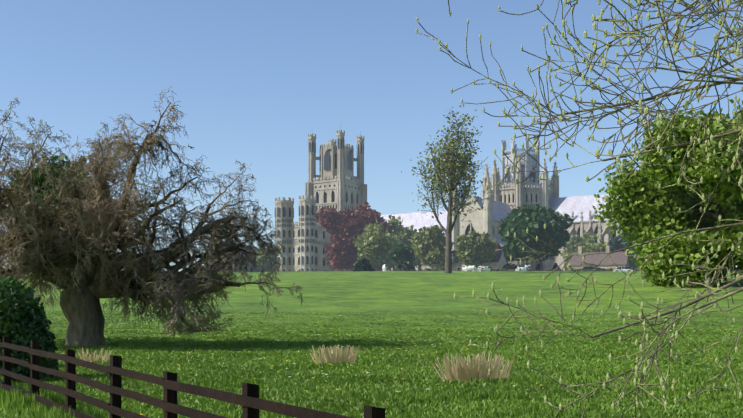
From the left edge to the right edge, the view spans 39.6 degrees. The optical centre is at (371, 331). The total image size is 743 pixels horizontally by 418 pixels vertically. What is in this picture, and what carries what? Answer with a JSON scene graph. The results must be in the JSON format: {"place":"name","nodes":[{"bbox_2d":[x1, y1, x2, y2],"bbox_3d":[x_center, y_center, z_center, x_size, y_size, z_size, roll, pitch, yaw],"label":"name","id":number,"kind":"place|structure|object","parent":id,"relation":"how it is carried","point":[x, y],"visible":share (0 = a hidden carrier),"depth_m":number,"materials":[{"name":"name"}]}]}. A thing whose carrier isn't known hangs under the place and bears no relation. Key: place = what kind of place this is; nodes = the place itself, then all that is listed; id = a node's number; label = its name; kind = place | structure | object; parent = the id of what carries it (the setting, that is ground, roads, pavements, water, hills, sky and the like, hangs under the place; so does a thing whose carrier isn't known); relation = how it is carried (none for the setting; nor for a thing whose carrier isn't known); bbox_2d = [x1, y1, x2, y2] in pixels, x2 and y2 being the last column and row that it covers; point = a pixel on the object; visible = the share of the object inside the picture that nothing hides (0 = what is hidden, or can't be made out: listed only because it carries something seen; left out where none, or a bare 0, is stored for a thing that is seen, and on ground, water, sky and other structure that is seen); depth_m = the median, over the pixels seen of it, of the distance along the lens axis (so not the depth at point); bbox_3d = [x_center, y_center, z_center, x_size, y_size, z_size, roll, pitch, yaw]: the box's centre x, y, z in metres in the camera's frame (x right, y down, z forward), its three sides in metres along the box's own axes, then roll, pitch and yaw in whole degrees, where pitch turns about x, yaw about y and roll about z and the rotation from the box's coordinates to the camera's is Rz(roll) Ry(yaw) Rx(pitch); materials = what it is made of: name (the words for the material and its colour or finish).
{"place":"outdoors","nodes":[
{"label":"outdoors","id":0,"kind":"place"},
{"bbox_2d":[0,271,742,417],"bbox_3d":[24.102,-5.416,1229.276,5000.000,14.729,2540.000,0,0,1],"label":"meadow","id":1,"kind":"structure","parent":0,"point":[344,292],"depth_m":90.37,"materials":[{"name":"green plant"}]},
{"bbox_2d":[0,406,28,417],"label":"lawn grass","id":2,"kind":"structure","parent":1,"relation":"on","point":[9,414],"depth_m":17.36,"materials":[{"name":"green plant"}]},
{"bbox_2d":[0,275,58,378],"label":"holly bush","id":3,"kind":"object","parent":1,"relation":"on","point":[28,320],"visible":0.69,"depth_m":24.30,"materials":[{"name":"green plant"}]},
{"bbox_2d":[7,153,114,288],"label":"green tree","id":4,"kind":"object","parent":1,"relation":"on","point":[41,180],"depth_m":105.31,"materials":[{"name":"green plant"}]},
{"bbox_2d":[0,86,302,345],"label":"old bare tree","id":5,"kind":"object","parent":1,"relation":"on","point":[128,260],"depth_m":39.38,"materials":[{"name":"brown plant"}]},
{"bbox_2d":[0,336,384,417],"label":"fence","id":6,"kind":"object","parent":1,"relation":"on","point":[249,401],"visible":0.96,"depth_m":14.17,"materials":[{"name":"brown wood"}]},
{"bbox_2d":[209,242,259,271],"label":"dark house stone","id":7,"kind":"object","parent":1,"relation":"on","point":[249,267],"visible":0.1,"depth_m":296.23,"materials":[{"name":"grey stone"}]},
{"bbox_2d":[77,345,514,381],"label":"dry reeds","id":8,"kind":"object","parent":1,"relation":"on","point":[475,368],"visible":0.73,"depth_m":24.18,"materials":[{"name":"brown plant"}]},
{"bbox_2d":[313,201,393,270],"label":"copper beech tree","id":9,"kind":"object","parent":1,"relation":"on","point":[344,227],"depth_m":294.30,"materials":[{"name":"red plant"}]},
{"bbox_2d":[352,257,373,270],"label":"conifer bush","id":10,"kind":"object","parent":1,"relation":"on","point":[362,264],"visible":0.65,"depth_m":220.42,"materials":[{"name":"green plant"}]},
{"bbox_2d":[0,310,742,417],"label":"grass tufts","id":11,"kind":"object","parent":1,"relation":"on","point":[412,393],"visible":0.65,"depth_m":27.52,"materials":[{"name":"green plant"}]},
{"bbox_2d":[352,218,398,270],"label":"crest tree","id":12,"kind":"object","parent":1,"relation":"on","point":[381,240],"depth_m":268.36,"materials":[{"name":"green plant"}]},
{"bbox_2d":[379,215,412,270],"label":"crest tree","id":13,"kind":"object","parent":1,"relation":"on","point":[398,228],"depth_m":297.09,"materials":[{"name":"green plant"}]},
{"bbox_2d":[61,290,736,414],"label":"flowers","id":14,"kind":"object","parent":1,"relation":"on","point":[351,365],"visible":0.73,"depth_m":31.32,"materials":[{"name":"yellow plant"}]},
{"bbox_2d":[396,261,415,270],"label":"conifer bush","id":15,"kind":"object","parent":1,"relation":"on","point":[405,266],"visible":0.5,"depth_m":222.12,"materials":[{"name":"green plant"}]},
{"bbox_2d":[406,225,421,268],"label":"crest tree","id":16,"kind":"object","parent":1,"relation":"on","point":[416,262],"depth_m":298.45,"materials":[{"name":"green plant"}]},
{"bbox_2d":[416,268,438,270],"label":"hedge bush","id":17,"kind":"object","parent":1,"relation":"on","point":[426,269],"visible":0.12,"depth_m":232.11,"materials":[{"name":"green plant"}]},
{"bbox_2d":[408,225,456,268],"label":"crest tree","id":18,"kind":"object","parent":1,"relation":"on","point":[432,239],"depth_m":257.17,"materials":[{"name":"green plant"}]},
{"bbox_2d":[401,104,495,272],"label":"lime tree","id":19,"kind":"object","parent":1,"relation":"on","point":[456,169],"depth_m":162.30,"materials":[{"name":"green plant"}]},
{"bbox_2d":[277,269,630,271],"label":"hedge","id":20,"kind":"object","parent":1,"relation":"on","point":[398,270],"depth_m":221.75,"materials":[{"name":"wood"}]},
{"bbox_2d":[420,249,507,270],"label":"building","id":21,"kind":"structure","parent":1,"relation":"on","point":[500,261],"depth_m":257.20,"materials":[{"name":"tile"}]},
{"bbox_2d":[462,265,476,270],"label":"pony","id":22,"kind":"object","parent":1,"relation":"on","point":[470,268],"visible":0.75,"depth_m":213.86},
{"bbox_2d":[455,230,498,270],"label":"crest tree","id":23,"kind":"object","parent":1,"relation":"on","point":[477,245],"depth_m":250.95,"materials":[{"name":"green plant"}]},
{"bbox_2d":[275,130,690,271],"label":"cathedral","id":24,"kind":"structure","parent":1,"relation":"on","point":[337,184],"depth_m":374.31,"materials":[{"name":"stone"}]},
{"bbox_2d":[478,266,490,270],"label":"pony","id":25,"kind":"object","parent":1,"relation":"on","point":[483,268],"visible":0.6,"depth_m":216.76},
{"bbox_2d":[496,241,508,261],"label":"crest tree","id":26,"kind":"object","parent":1,"relation":"on","point":[498,246],"depth_m":259.49,"materials":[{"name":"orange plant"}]},
{"bbox_2d":[501,262,517,270],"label":"conifer bush","id":27,"kind":"object","parent":1,"relation":"on","point":[509,266],"visible":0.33,"depth_m":229.86,"materials":[{"name":"green plant"}]},
{"bbox_2d":[508,261,519,266],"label":"tiled house","id":28,"kind":"structure","parent":1,"relation":"on","point":[516,263],"depth_m":296.13,"materials":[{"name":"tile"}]},
{"bbox_2d":[516,265,529,270],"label":"pony","id":29,"kind":"object","parent":1,"relation":"on","point":[526,267],"visible":0.79,"depth_m":219.65},
{"bbox_2d":[497,204,573,269],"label":"tree","id":30,"kind":"object","parent":1,"relation":"on","point":[532,218],"depth_m":229.25,"materials":[{"name":"green plant"}]},
{"bbox_2d":[560,231,597,269],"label":"crest tree","id":31,"kind":"object","parent":1,"relation":"on","point":[574,243],"depth_m":297.44,"materials":[{"name":"green plant"}]},
{"bbox_2d":[418,0,742,417],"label":"tree branches","id":32,"kind":"object","parent":1,"relation":"on","point":[711,83],"visible":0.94,"depth_m":7.52,"materials":[{"name":"brown plant"}]},
{"bbox_2d":[416,0,742,417],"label":"leaf buds","id":33,"kind":"object","parent":32,"relation":"attached to","point":[646,109],"visible":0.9,"depth_m":7.30,"materials":[{"name":"green plant"}]},
{"bbox_2d":[582,267,600,270],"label":"green car","id":34,"kind":"object","parent":1,"relation":"on","point":[588,268],"visible":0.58,"depth_m":223.90,"materials":[{"name":"teal paint"}]},
{"bbox_2d":[575,267,611,270],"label":"hedge bush","id":35,"kind":"object","parent":1,"relation":"on","point":[602,269],"visible":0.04,"depth_m":231.75,"materials":[{"name":"green plant"}]},
{"bbox_2d":[569,244,630,269],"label":"house","id":36,"kind":"structure","parent":1,"relation":"on","point":[619,259],"depth_m":261.32,"materials":[{"name":"tile"}]},
{"bbox_2d":[613,267,632,270],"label":"white car","id":37,"kind":"object","parent":1,"relation":"on","point":[623,268],"visible":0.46,"depth_m":223.67,"materials":[{"name":"white paint"}]},
{"bbox_2d":[592,99,742,287],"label":"leafy tree","id":38,"kind":"object","parent":1,"relation":"on","point":[648,217],"depth_m":113.76,"materials":[{"name":"green plant"}]},
{"bbox_2d":[0,0,742,271],"label":"sky","id":39,"kind":"structure","parent":0,"point":[251,80],"materials":[{"name":"blue"}]},
{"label":"tree branches","id":40,"kind":"object","parent":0,"visible":0},
{"bbox_2d":[582,241,612,252],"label":"crest tree","id":41,"kind":"object","parent":40,"relation":"attached to","point":[594,247],"visible":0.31,"depth_m":266.27,"materials":[{"name":"green plant"}]},
{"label":"tree branches","id":42,"kind":"object","parent":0,"visible":0},
{"bbox_2d":[622,226,645,269],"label":"crest tree","id":43,"kind":"object","parent":42,"relation":"attached to","point":[632,262],"visible":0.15,"depth_m":257.44,"materials":[{"name":"green plant"}]},
{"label":"tree branches","id":44,"kind":"object","parent":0,"visible":0},
{"bbox_2d":[388,244,414,268],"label":"crest tree","id":45,"kind":"object","parent":44,"relation":"attached to","point":[401,253],"visible":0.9,"depth_m":251.85,"materials":[{"name":"green plant"}]},
{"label":"tree branches","id":46,"kind":"object","parent":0,"visible":0},
{"bbox_2d":[254,242,282,271],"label":"crest tree","id":47,"kind":"object","parent":46,"relation":"attached to","point":[266,265],"visible":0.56,"depth_m":299.08,"materials":[{"name":"green plant"}]},
{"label":"tree branches","id":48,"kind":"object","parent":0,"visible":0},
{"bbox_2d":[608,235,632,266],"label":"crest tree","id":49,"kind":"object","parent":48,"relation":"attached to","point":[615,243],"visible":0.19,"depth_m":275.41,"materials":[{"name":"green plant"}]}
]}

